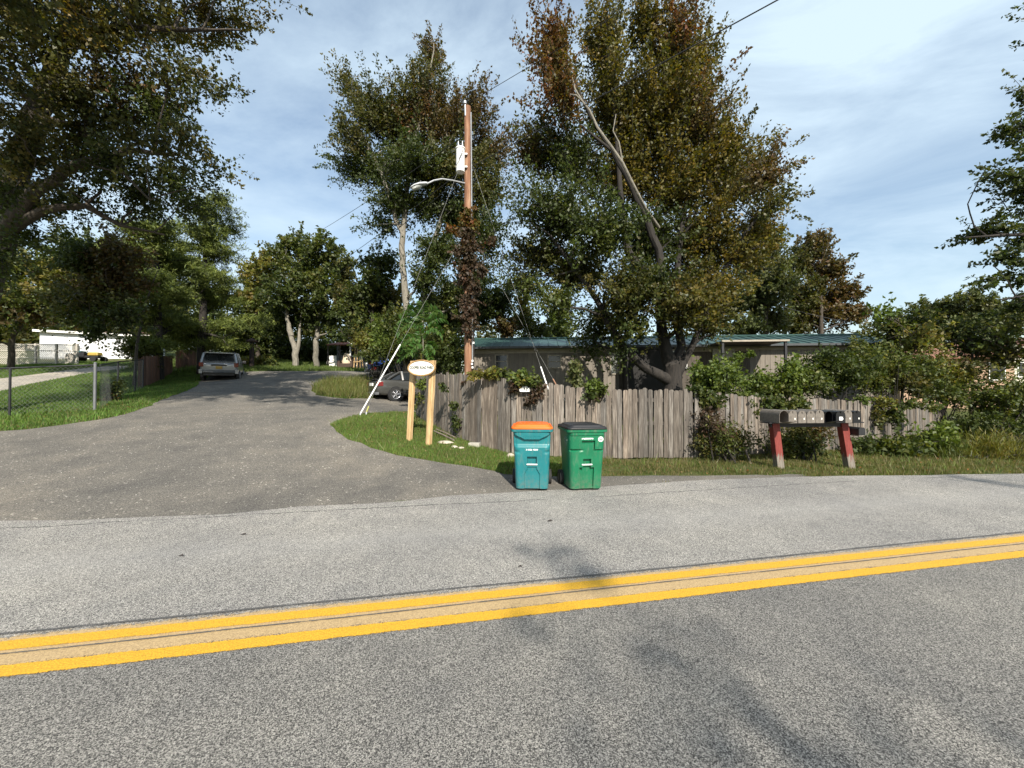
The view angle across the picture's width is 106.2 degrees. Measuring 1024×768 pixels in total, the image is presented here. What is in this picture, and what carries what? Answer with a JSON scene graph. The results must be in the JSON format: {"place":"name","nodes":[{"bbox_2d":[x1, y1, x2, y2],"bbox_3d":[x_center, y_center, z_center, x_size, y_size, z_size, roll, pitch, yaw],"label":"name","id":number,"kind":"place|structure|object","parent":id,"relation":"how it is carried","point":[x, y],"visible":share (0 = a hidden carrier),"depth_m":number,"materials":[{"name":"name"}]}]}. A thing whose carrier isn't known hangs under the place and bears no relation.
{"place":"outdoors","nodes":[
{"label":"outdoors","id":0,"kind":"place"},
{"bbox_2d":[0,366,126,390],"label":"gravel path","id":1,"kind":"structure","parent":0,"point":[22,380],"depth_m":20.55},
{"bbox_2d":[0,371,814,520],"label":"driveway","id":2,"kind":"structure","parent":0,"point":[250,462],"depth_m":6.94,"materials":[{"name":"asphalt"}]},
{"bbox_2d":[199,351,245,380],"bbox_3d":[-16.750,-1.015,22.357,1.994,1.685,4.354,0,3,-31],"label":"suv","id":3,"kind":"object","parent":2,"relation":"on","point":[219,363],"visible":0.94,"depth_m":20.69,"materials":[{"name":"silver metal"}]},
{"bbox_2d":[1,406,695,518],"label":"loose gravel","id":4,"kind":"structure","parent":2,"relation":"on","point":[219,457],"depth_m":6.92,"materials":[{"name":"gravel"}]},
{"bbox_2d":[367,371,421,401],"bbox_3d":[-4.809,0.104,19.417,4.512,1.508,1.794,1,-1,-35],"label":"sedan","id":5,"kind":"object","parent":2,"relation":"on","point":[392,386],"visible":0.45,"depth_m":18.00,"materials":[{"name":"grey paint"}]},
{"bbox_2d":[370,360,442,377],"bbox_3d":[-6.442,-0.782,24.008,4.512,1.508,1.794,0,-1,-20],"label":"sedan","id":6,"kind":"object","parent":2,"relation":"on","point":[376,368],"visible":0.23,"depth_m":22.75,"materials":[{"name":"black paint"}]},
{"bbox_2d":[409,266,519,375],"bbox_3d":[-3.040,-3.333,23.142,7.434,7.951,3.993,0,-1,19],"label":"dark tree","id":7,"kind":"object","parent":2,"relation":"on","point":[497,302],"visible":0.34,"depth_m":22.63,"materials":[{"name":"green plant"}]},
{"bbox_2d":[511,421,552,488],"bbox_3d":[0.329,1.153,6.327,0.660,1.043,0.796,0,-1,3],"label":"wheeled bin","id":8,"kind":"object","parent":2,"relation":"on","point":[531,469],"visible":1,"depth_m":6.01,"materials":[{"name":"teal plastic"}]},
{"bbox_2d":[557,422,606,488],"bbox_3d":[1.139,1.164,6.367,0.660,1.043,0.796,0,-1,-7],"label":"wheeled bin","id":9,"kind":"object","parent":2,"relation":"on","point":[582,443],"visible":1,"depth_m":6.06,"materials":[{"name":"green plastic"}]},
{"bbox_2d":[330,411,561,475],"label":"verge grass","id":10,"kind":"structure","parent":0,"point":[398,436],"depth_m":8.64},
{"bbox_2d":[0,474,1023,767],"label":"road","id":11,"kind":"structure","parent":0,"point":[916,668],"depth_m":2.43,"materials":[{"name":"asphalt"}]},
{"bbox_2d":[0,531,1023,676],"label":"line","id":12,"kind":"object","parent":11,"relation":"on","point":[64,646],"visible":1,"depth_m":2.80,"materials":[{"name":"paint"}]},
{"bbox_2d":[0,351,1023,501],"bbox_3d":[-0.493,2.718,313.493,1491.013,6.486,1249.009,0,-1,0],"label":"ground","id":13,"kind":"structure","parent":0,"point":[948,410],"depth_m":8.39,"materials":[{"name":"soil"}]},
{"bbox_2d":[0,244,77,369],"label":"maple sapling","id":14,"kind":"object","parent":13,"relation":"on","point":[23,314],"visible":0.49,"depth_m":19.11,"materials":[{"name":"green plant"}]},
{"bbox_2d":[0,343,78,363],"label":"lattice fence","id":15,"kind":"object","parent":13,"relation":"on","point":[56,353],"visible":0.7,"depth_m":24.91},
{"bbox_2d":[0,362,96,415],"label":"chain link fence","id":16,"kind":"object","parent":13,"relation":"on","point":[94,380],"visible":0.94,"depth_m":10.65,"materials":[{"name":"metal"}]},
{"bbox_2d":[70,345,107,361],"bbox_3d":[-29.896,-2.160,27.034,1.838,1.172,1.000,0,-1,-10],"label":"riding mower","id":17,"kind":"object","parent":13,"relation":"on","point":[91,356],"visible":0.61,"depth_m":26.90,"materials":[{"name":"metal"}]},
{"bbox_2d":[26,221,162,384],"bbox_3d":[-17.584,-3.239,16.517,7.107,7.038,3.873,-1,-1,36],"label":"maple sapling","id":18,"kind":"object","parent":13,"relation":"on","point":[108,287],"visible":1,"depth_m":15.51,"materials":[{"name":"green plant"}]},
{"bbox_2d":[32,329,164,358],"bbox_3d":[-32.731,-2.799,31.246,6.650,3.298,4.520,0,-1,-30],"label":"white trailer","id":19,"kind":"object","parent":13,"relation":"on","point":[57,337],"visible":0.15,"depth_m":28.92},
{"bbox_2d":[97,374,132,400],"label":"weed clump","id":20,"kind":"object","parent":13,"relation":"on","point":[114,392],"visible":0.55,"depth_m":12.85,"materials":[{"name":"green plant"}]},
{"bbox_2d":[99,359,143,406],"bbox_3d":[-14.331,-0.198,14.144,0.255,1.922,7.843,1,-1,-37],"label":"chain link fence","id":21,"kind":"object","parent":13,"relation":"on","point":[134,370],"visible":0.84,"depth_m":14.14,"materials":[{"name":"metal"}]},
{"bbox_2d":[107,325,165,380],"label":"shrub","id":22,"kind":"object","parent":13,"relation":"on","point":[126,349],"visible":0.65,"depth_m":19.78,"materials":[{"name":"green plant"}]},
{"bbox_2d":[27,222,246,349],"bbox_3d":[-30.752,-7.832,31.234,16.909,11.127,6.834,0,-1,0],"label":"background tree","id":23,"kind":"object","parent":13,"relation":"on","point":[212,314],"visible":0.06,"depth_m":30.71,"materials":[{"name":"green plant"}]},
{"bbox_2d":[92,208,204,379],"bbox_3d":[-19.671,-4.768,20.834,4.886,9.504,6.436,0,-1,-33],"label":"pine tree","id":24,"kind":"object","parent":13,"relation":"on","point":[170,291],"visible":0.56,"depth_m":20.50,"materials":[{"name":"green plant"}]},
{"bbox_2d":[138,355,172,386],"bbox_3d":[-19.092,-0.596,20.718,0.202,2.390,7.816,0,-1,-34],"label":"picket fence","id":25,"kind":"object","parent":13,"relation":"on","point":[151,370],"visible":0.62,"depth_m":19.39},
{"bbox_2d":[0,0,312,314],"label":"maple tree","id":26,"kind":"object","parent":13,"relation":"on","point":[56,88],"visible":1,"depth_m":9.86,"materials":[{"name":"green plant"}]},
{"bbox_2d":[0,361,364,430],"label":"lawn grass","id":27,"kind":"structure","parent":13,"relation":"on","point":[188,382],"depth_m":14.65,"materials":[{"name":"plant"}]},
{"bbox_2d":[175,350,196,368],"bbox_3d":[-21.804,-1.390,26.056,0.166,2.073,2.074,0,-1,7],"label":"picket fence","id":28,"kind":"object","parent":13,"relation":"on","point":[188,359],"visible":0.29,"depth_m":25.67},
{"bbox_2d":[143,187,278,373],"bbox_3d":[-18.850,-6.168,23.521,9.758,11.561,5.176,0,-1,0],"label":"pine tree","id":29,"kind":"object","parent":13,"relation":"on","point":[201,277],"visible":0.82,"depth_m":23.43,"materials":[{"name":"green plant"}]},
{"bbox_2d":[246,338,257,366],"bbox_3d":[-18.970,-2.161,28.030,0.600,2.404,0.400,0,-1,0],"label":"lamp post","id":30,"kind":"object","parent":13,"relation":"on","point":[251,353],"visible":0.86,"depth_m":27.92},
{"bbox_2d":[227,240,290,359],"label":"yellowing tree","id":31,"kind":"object","parent":13,"relation":"on","point":[255,268],"visible":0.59,"depth_m":34.26,"materials":[{"name":"green plant"}]},
{"bbox_2d":[240,353,283,366],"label":"undergrowth","id":32,"kind":"object","parent":13,"relation":"on","point":[262,360],"visible":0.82,"depth_m":29.19,"materials":[{"name":"green plant"}]},
{"bbox_2d":[115,355,456,379],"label":"rough grass","id":33,"kind":"structure","parent":13,"relation":"on","point":[304,365],"depth_m":27.91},
{"bbox_2d":[224,333,358,362],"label":"undergrowth","id":34,"kind":"object","parent":13,"relation":"on","point":[305,351],"visible":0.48,"depth_m":36.25,"materials":[{"name":"green plant"}]},
{"bbox_2d":[254,221,360,366],"bbox_3d":[-16.908,-7.316,31.763,10.032,12.480,6.680,0,-1,0],"label":"green tree","id":35,"kind":"object","parent":13,"relation":"on","point":[289,309],"visible":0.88,"depth_m":31.06,"materials":[{"name":"green plant"}]},
{"bbox_2d":[307,372,383,398],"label":"weedy grass","id":36,"kind":"structure","parent":13,"relation":"on","point":[355,386],"depth_m":18.35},
{"bbox_2d":[337,357,355,367],"bbox_3d":[-14.505,-1.866,33.777,1.300,1.150,0.900,0,-1,0],"label":"armchair","id":37,"kind":"object","parent":13,"relation":"on","point":[341,364],"visible":0.55,"depth_m":33.33,"materials":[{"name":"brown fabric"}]},
{"bbox_2d":[326,342,380,367],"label":"porch house","id":38,"kind":"structure","parent":13,"relation":"on","point":[339,356],"depth_m":34.43,"materials":[{"name":"white paint"}]},
{"bbox_2d":[326,240,410,373],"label":"dark tree","id":39,"kind":"object","parent":13,"relation":"on","point":[373,295],"visible":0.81,"depth_m":25.52,"materials":[{"name":"green plant"}]},
{"bbox_2d":[348,313,394,378],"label":"thicket bush","id":40,"kind":"object","parent":13,"relation":"on","point":[363,345],"visible":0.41,"depth_m":20.98,"materials":[{"name":"green plant"}]},
{"bbox_2d":[364,300,435,399],"bbox_3d":[-5.318,-1.723,19.220,5.073,5.125,2.802,-1,-1,40],"label":"thicket bush","id":41,"kind":"object","parent":13,"relation":"on","point":[383,346],"visible":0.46,"depth_m":19.38,"materials":[{"name":"green plant"}]},
{"bbox_2d":[313,20,527,370],"bbox_3d":[-5.153,-9.552,20.939,12.232,20.569,7.211,0,-1,0],"label":"tall tree","id":42,"kind":"object","parent":13,"relation":"on","point":[398,121],"visible":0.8,"depth_m":20.20,"materials":[{"name":"green plant"}]},
{"bbox_2d":[393,300,448,362],"bbox_3d":[-3.445,-0.968,14.134,2.256,4.255,1.152,0,-1,0],"label":"ailanthus","id":43,"kind":"object","parent":13,"relation":"on","point":[417,322],"visible":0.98,"depth_m":14.36,"materials":[{"name":"green plant"}]},
{"bbox_2d":[406,360,435,444],"bbox_3d":[-2.086,0.493,8.718,0.864,2.071,0.323,0,-1,26],"label":"park sign","id":44,"kind":"object","parent":13,"relation":"on","point":[415,368],"visible":1,"depth_m":8.66,"materials":[{"name":"white paint"}]},
{"bbox_2d":[415,322,463,377],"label":"thicket bush","id":45,"kind":"object","parent":13,"relation":"on","point":[446,357],"visible":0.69,"depth_m":14.92,"materials":[{"name":"green plant"}]},
{"bbox_2d":[410,100,473,376],"bbox_3d":[-2.332,-4.223,13.088,2.216,11.513,0.462,0,-1,-26],"label":"utility pole","id":46,"kind":"object","parent":13,"relation":"on","point":[464,159],"visible":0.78,"depth_m":13.43,"materials":[{"name":"brown wood"}]},
{"bbox_2d":[359,238,461,414],"bbox_3d":[-3.004,-2.235,12.334,3.715,6.572,0.060,1,-1,-38],"label":"guy wire","id":47,"kind":"object","parent":46,"relation":"attached to","point":[390,361],"visible":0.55,"depth_m":11.64,"materials":[{"name":"metal"}]},
{"bbox_2d":[442,204,495,369],"bbox_3d":[-1.476,-2.494,13.311,1.878,7.462,1.044,0,-1,0],"label":"pole vine","id":48,"kind":"object","parent":46,"relation":"attached to","point":[467,248],"visible":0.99,"depth_m":13.24,"materials":[{"name":"brown plant"}]},
{"bbox_2d":[470,0,640,101],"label":"power line","id":49,"kind":"object","parent":46,"relation":"attached to","point":[561,47],"visible":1,"depth_m":11.12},
{"bbox_2d":[472,0,777,166],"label":"power line","id":50,"kind":"object","parent":46,"relation":"attached to","point":[639,75],"visible":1,"depth_m":9.09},
{"bbox_2d":[416,372,510,452],"bbox_3d":[-1.647,0.768,10.355,0.521,2.264,4.791,1,-1,-39],"label":"picket fence","id":51,"kind":"object","parent":13,"relation":"on","point":[476,426],"visible":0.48,"depth_m":9.22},
{"bbox_2d":[414,376,425,410],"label":"vine","id":52,"kind":"object","parent":51,"relation":"attached to","point":[419,384],"visible":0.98,"depth_m":11.26,"materials":[{"name":"green plant"}]},
{"bbox_2d":[438,380,465,432],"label":"vine","id":53,"kind":"object","parent":51,"relation":"attached to","point":[454,406],"visible":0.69,"depth_m":9.53,"materials":[{"name":"green plant"}]},
{"bbox_2d":[466,365,514,382],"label":"vine","id":54,"kind":"object","parent":51,"relation":"attached to","point":[493,372],"visible":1,"depth_m":8.74,"materials":[{"name":"green plant"}]},
{"bbox_2d":[0,295,1011,373],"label":"woodland","id":55,"kind":"object","parent":13,"relation":"on","point":[31,337],"visible":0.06,"depth_m":50.43,"materials":[{"name":"green plant"}]},
{"bbox_2d":[0,397,1023,474],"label":"verge weeds","id":56,"kind":"object","parent":13,"relation":"on","point":[723,470],"visible":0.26,"depth_m":8.36,"materials":[{"name":"green plant"}]},
{"bbox_2d":[13,395,1023,474],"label":"leaf litter","id":57,"kind":"object","parent":13,"relation":"on","point":[614,467],"visible":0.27,"depth_m":8.49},
{"bbox_2d":[487,294,556,337],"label":"tree","id":58,"kind":"object","parent":13,"relation":"on","point":[504,327],"visible":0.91,"depth_m":23.36,"materials":[{"name":"green plant"}]},
{"bbox_2d":[540,311,576,336],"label":"tree","id":59,"kind":"object","parent":13,"relation":"on","point":[563,328],"visible":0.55,"depth_m":26.16,"materials":[{"name":"green plant"}]},
{"bbox_2d":[511,380,692,458],"bbox_3d":[2.033,0.909,8.603,4.106,2.102,0.281,0,-1,0],"label":"picket fence","id":60,"kind":"object","parent":13,"relation":"on","point":[638,423],"visible":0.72,"depth_m":8.54,"materials":[{"name":"wood"}]},
{"bbox_2d":[507,366,547,406],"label":"vine","id":61,"kind":"object","parent":60,"relation":"attached to","point":[521,378],"visible":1,"depth_m":8.37,"materials":[{"name":"green plant"}]},
{"bbox_2d":[564,358,586,388],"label":"vine","id":62,"kind":"object","parent":60,"relation":"attached to","point":[574,372],"visible":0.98,"depth_m":9.18,"materials":[{"name":"green plant"}]},
{"bbox_2d":[580,374,610,403],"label":"vine","id":63,"kind":"object","parent":60,"relation":"attached to","point":[594,389],"visible":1,"depth_m":8.33,"materials":[{"name":"green plant"}]},
{"bbox_2d":[483,0,814,432],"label":"maple tree","id":64,"kind":"object","parent":13,"relation":"on","point":[688,155],"visible":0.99,"depth_m":12.32,"materials":[{"name":"green plant"}]},
{"bbox_2d":[461,333,892,421],"bbox_3d":[6.815,-0.334,17.669,17.839,3.928,6.060,0,-1,5],"label":"mobile home","id":65,"kind":"object","parent":13,"relation":"on","point":[516,354],"visible":0.34,"depth_m":16.43,"materials":[{"name":"beige"}]},
{"bbox_2d":[495,354,507,368],"bbox_3d":[-0.463,-0.990,16.856,0.576,0.618,0.043,0,-1,5],"label":"window","id":66,"kind":"structure","parent":65,"relation":"in","point":[501,360],"depth_m":16.86,"materials":[{"name":"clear glass"}]},
{"bbox_2d":[547,355,561,368],"bbox_3d":[1.839,-0.966,16.642,0.607,0.590,0.043,0,-1,5],"label":"window","id":67,"kind":"structure","parent":65,"relation":"in","point":[553,361],"depth_m":16.65,"materials":[{"name":"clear glass"}]},
{"bbox_2d":[610,353,619,374],"bbox_3d":[4.391,-0.867,16.402,0.425,0.924,0.043,0,-1,5],"label":"window","id":68,"kind":"structure","parent":65,"relation":"in","point":[612,372],"depth_m":16.41,"materials":[{"name":"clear glass"}]},
{"bbox_2d":[714,350,732,389],"bbox_3d":[8.800,-0.055,15.993,0.755,2.726,0.056,0,-1,5],"label":"door","id":69,"kind":"structure","parent":65,"relation":"in","point":[730,354],"depth_m":15.99,"materials":[{"name":"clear glass"}]},
{"bbox_2d":[686,348,751,420],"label":"hedge bush","id":70,"kind":"object","parent":13,"relation":"on","point":[724,378],"visible":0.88,"depth_m":9.62,"materials":[{"name":"green plant"}]},
{"bbox_2d":[688,402,769,462],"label":"weed clump","id":71,"kind":"object","parent":13,"relation":"on","point":[720,437],"visible":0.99,"depth_m":8.39,"materials":[{"name":"green plant"}]},
{"bbox_2d":[715,220,806,334],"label":"pale tree","id":72,"kind":"object","parent":13,"relation":"on","point":[761,302],"visible":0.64,"depth_m":23.53,"materials":[{"name":"green plant"}]},
{"bbox_2d":[730,350,839,399],"bbox_3d":[7.453,0.441,10.801,3.064,2.784,1.834,0,-1,0],"label":"hedge bush","id":73,"kind":"object","parent":13,"relation":"on","point":[791,378],"visible":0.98,"depth_m":10.51,"materials":[{"name":"green plant"}]},
{"bbox_2d":[687,348,756,370],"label":"vine","id":74,"kind":"object","parent":73,"relation":"on","point":[740,358],"visible":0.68,"depth_m":11.48,"materials":[{"name":"green plant"}]},
{"bbox_2d":[761,406,837,461],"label":"weed clump","id":75,"kind":"object","parent":13,"relation":"on","point":[808,440],"visible":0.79,"depth_m":8.81,"materials":[{"name":"green plant"}]},
{"bbox_2d":[759,421,863,468],"bbox_3d":[6.129,1.352,7.867,2.032,1.161,0.280,0,-1,-4],"label":"mailbox stand","id":76,"kind":"object","parent":13,"relation":"on","point":[845,443],"visible":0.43,"depth_m":7.87,"materials":[{"name":"red paint"}]},
{"bbox_2d":[760,409,796,422],"bbox_3d":[5.310,0.643,7.657,0.210,0.250,0.795,0,-1,-4],"label":"mailbox","id":77,"kind":"object","parent":76,"relation":"on","point":[774,416],"visible":1,"depth_m":7.68,"materials":[{"name":"grey metal"}]},
{"bbox_2d":[796,411,805,422],"bbox_3d":[5.682,0.651,7.797,0.173,0.242,0.520,0,-1,-5],"label":"mailbox","id":78,"kind":"object","parent":76,"relation":"on","point":[801,416],"visible":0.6,"depth_m":7.56,"materials":[{"name":"grey metal"}]},
{"bbox_2d":[794,410,814,422],"bbox_3d":[5.872,0.652,7.811,0.173,0.242,0.520,0,-1,-4],"label":"mailbox","id":79,"kind":"object","parent":76,"relation":"on","point":[810,416],"visible":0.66,"depth_m":7.57,"materials":[{"name":"grey metal"}]},
{"bbox_2d":[798,409,823,422],"bbox_3d":[6.061,0.644,7.826,0.173,0.258,0.520,0,-1,-3],"label":"mailbox","id":80,"kind":"object","parent":76,"relation":"on","point":[819,416],"visible":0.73,"depth_m":7.58,"materials":[{"name":"grey metal"}]},
{"bbox_2d":[815,410,823,422],"bbox_3d":[6.071,0.641,7.586,0.173,0.258,0.042,0,-1,-3],"label":"door","id":81,"kind":"structure","parent":80,"relation":"in","point":[819,414],"depth_m":7.58,"materials":[{"name":"grey metal"}]},
{"bbox_2d":[815,409,845,422],"bbox_3d":[6.461,0.652,7.855,0.199,0.242,0.590,0,-1,-4],"label":"mailbox","id":82,"kind":"object","parent":76,"relation":"on","point":[839,416],"visible":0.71,"depth_m":7.58,"materials":[{"name":"black metal"}]},
{"bbox_2d":[835,411,845,422],"bbox_3d":[6.482,0.649,7.584,0.200,0.242,0.042,0,-1,-4],"label":"door","id":83,"kind":"structure","parent":82,"relation":"in","point":[839,415],"depth_m":7.58,"materials":[{"name":"black metal"}]},
{"bbox_2d":[823,411,840,422],"bbox_3d":[6.260,0.654,7.738,0.173,0.230,0.725,0,-1,-4],"label":"mailbox","id":84,"kind":"object","parent":76,"relation":"on","point":[828,416],"visible":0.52,"depth_m":7.66,"materials":[{"name":"black metal"}]},
{"bbox_2d":[824,409,851,422],"bbox_3d":[6.651,0.645,7.870,0.173,0.258,0.520,0,-1,-4],"label":"mailbox","id":85,"kind":"object","parent":76,"relation":"on","point":[848,414],"visible":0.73,"depth_m":7.63,"materials":[{"name":"grey metal"}]},
{"bbox_2d":[850,410,860,422],"bbox_3d":[6.842,0.652,7.884,0.176,0.242,0.520,0,-1,-4],"label":"mailbox","id":86,"kind":"object","parent":76,"relation":"on","point":[856,416],"visible":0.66,"depth_m":7.64,"materials":[{"name":"black metal"}]},
{"bbox_2d":[852,411,860,422],"bbox_3d":[6.860,0.649,7.647,0.173,0.242,0.042,0,-1,-4],"label":"door","id":87,"kind":"structure","parent":86,"relation":"in","point":[856,415],"depth_m":7.64,"materials":[{"name":"black metal"}]},
{"bbox_2d":[849,426,864,435],"bbox_3d":[7.014,0.967,7.918,0.140,0.175,0.400,0,-1,-4],"label":"newspaper tube","id":88,"kind":"object","parent":76,"relation":"attached to","point":[857,431],"visible":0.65,"depth_m":7.76,"materials":[{"name":"black plastic"}]},
{"bbox_2d":[693,390,945,457],"bbox_3d":[9.402,1.183,10.828,11.339,2.071,0.283,0,-1,-22],"label":"picket fence","id":89,"kind":"object","parent":13,"relation":"on","point":[739,405],"visible":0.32,"depth_m":10.18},
{"bbox_2d":[684,378,729,452],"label":"vine","id":90,"kind":"object","parent":89,"relation":"attached to","point":[712,399],"visible":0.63,"depth_m":8.69,"materials":[{"name":"green plant"}]},
{"bbox_2d":[729,387,812,419],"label":"vine","id":91,"kind":"object","parent":89,"relation":"attached to","point":[784,404],"visible":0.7,"depth_m":9.38,"materials":[{"name":"green plant"}]},
{"bbox_2d":[845,394,961,436],"bbox_3d":[11.079,0.918,11.031,3.045,1.285,0.784,0,-1,0],"label":"vine","id":92,"kind":"object","parent":89,"relation":"attached to","point":[895,410],"visible":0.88,"depth_m":10.97,"materials":[{"name":"green plant"}]},
{"bbox_2d":[771,224,873,333],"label":"brown tree","id":93,"kind":"object","parent":13,"relation":"on","point":[822,271],"visible":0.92,"depth_m":27.90,"materials":[{"name":"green plant"}]},
{"bbox_2d":[802,330,893,405],"bbox_3d":[10.123,0.090,11.456,2.966,3.523,2.062,0,-1,0],"label":"hedge bush","id":94,"kind":"object","parent":13,"relation":"on","point":[850,367],"visible":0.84,"depth_m":11.26,"materials":[{"name":"green plant"}]},
{"bbox_2d":[848,336,956,402],"bbox_3d":[12.360,0.121,12.484,3.435,3.519,1.820,0,-1,-10],"label":"hedge bush","id":95,"kind":"object","parent":13,"relation":"on","point":[911,371],"visible":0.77,"depth_m":12.17,"materials":[{"name":"green plant"}]},
{"bbox_2d":[838,418,968,457],"bbox_3d":[10.096,1.530,9.872,3.094,1.289,1.304,0,-1,-6],"label":"weed clump","id":96,"kind":"object","parent":13,"relation":"on","point":[907,445],"visible":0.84,"depth_m":9.69,"materials":[{"name":"green plant"}]},
{"bbox_2d":[853,291,966,402],"bbox_3d":[14.134,-0.631,13.704,4.454,5.069,2.680,1,-1,-41],"label":"leafy sapling","id":97,"kind":"object","parent":13,"relation":"on","point":[913,332],"visible":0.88,"depth_m":13.32,"materials":[{"name":"green plant"}]},
{"bbox_2d":[904,294,971,324],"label":"distant tree","id":98,"kind":"object","parent":13,"relation":"on","point":[922,301],"visible":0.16,"depth_m":39.87,"materials":[{"name":"green plant"}]},
{"bbox_2d":[898,349,1001,421],"bbox_3d":[14.300,0.374,13.085,3.008,3.101,2.324,0,-1,0],"label":"hedge bush","id":99,"kind":"object","parent":13,"relation":"on","point":[953,391],"visible":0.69,"depth_m":12.47,"materials":[{"name":"green plant"}]},
{"bbox_2d":[893,344,1015,408],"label":"brown house","id":100,"kind":"structure","parent":13,"relation":"on","point":[933,355],"depth_m":21.52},
{"bbox_2d":[920,425,1023,461],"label":"grass clump","id":101,"kind":"object","parent":13,"relation":"on","point":[987,445],"visible":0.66,"depth_m":9.51,"materials":[{"name":"green plant"}]},
{"bbox_2d":[929,305,1023,426],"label":"leafy sapling","id":102,"kind":"object","parent":13,"relation":"on","point":[1000,344],"visible":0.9,"depth_m":12.93,"materials":[{"name":"green plant"}]},
{"bbox_2d":[934,2,1023,324],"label":"overhanging tree","id":103,"kind":"object","parent":13,"relation":"on","point":[982,233],"visible":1,"depth_m":12.30,"materials":[{"name":"green plant"}]},
{"bbox_2d":[935,287,1023,336],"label":"distant tree","id":104,"kind":"object","parent":13,"relation":"on","point":[978,302],"visible":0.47,"depth_m":37.78,"materials":[{"name":"green plant"}]},
{"bbox_2d":[940,358,1023,442],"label":"hedge bush","id":105,"kind":"object","parent":13,"relation":"on","point":[1006,397],"visible":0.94,"depth_m":12.08,"materials":[{"name":"green plant"}]},
{"bbox_2d":[0,0,1023,364],"label":"sky","id":106,"kind":"structure","parent":0,"point":[895,100],"materials":[{"name":"blue"}]},
{"bbox_2d":[393,412,1023,458],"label":"yard grass","id":107,"kind":"structure","parent":0,"point":[434,428],"depth_m":10.20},
{"bbox_2d":[553,432,1023,481],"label":"verge grass","id":108,"kind":"structure","parent":0,"point":[934,463],"depth_m":7.95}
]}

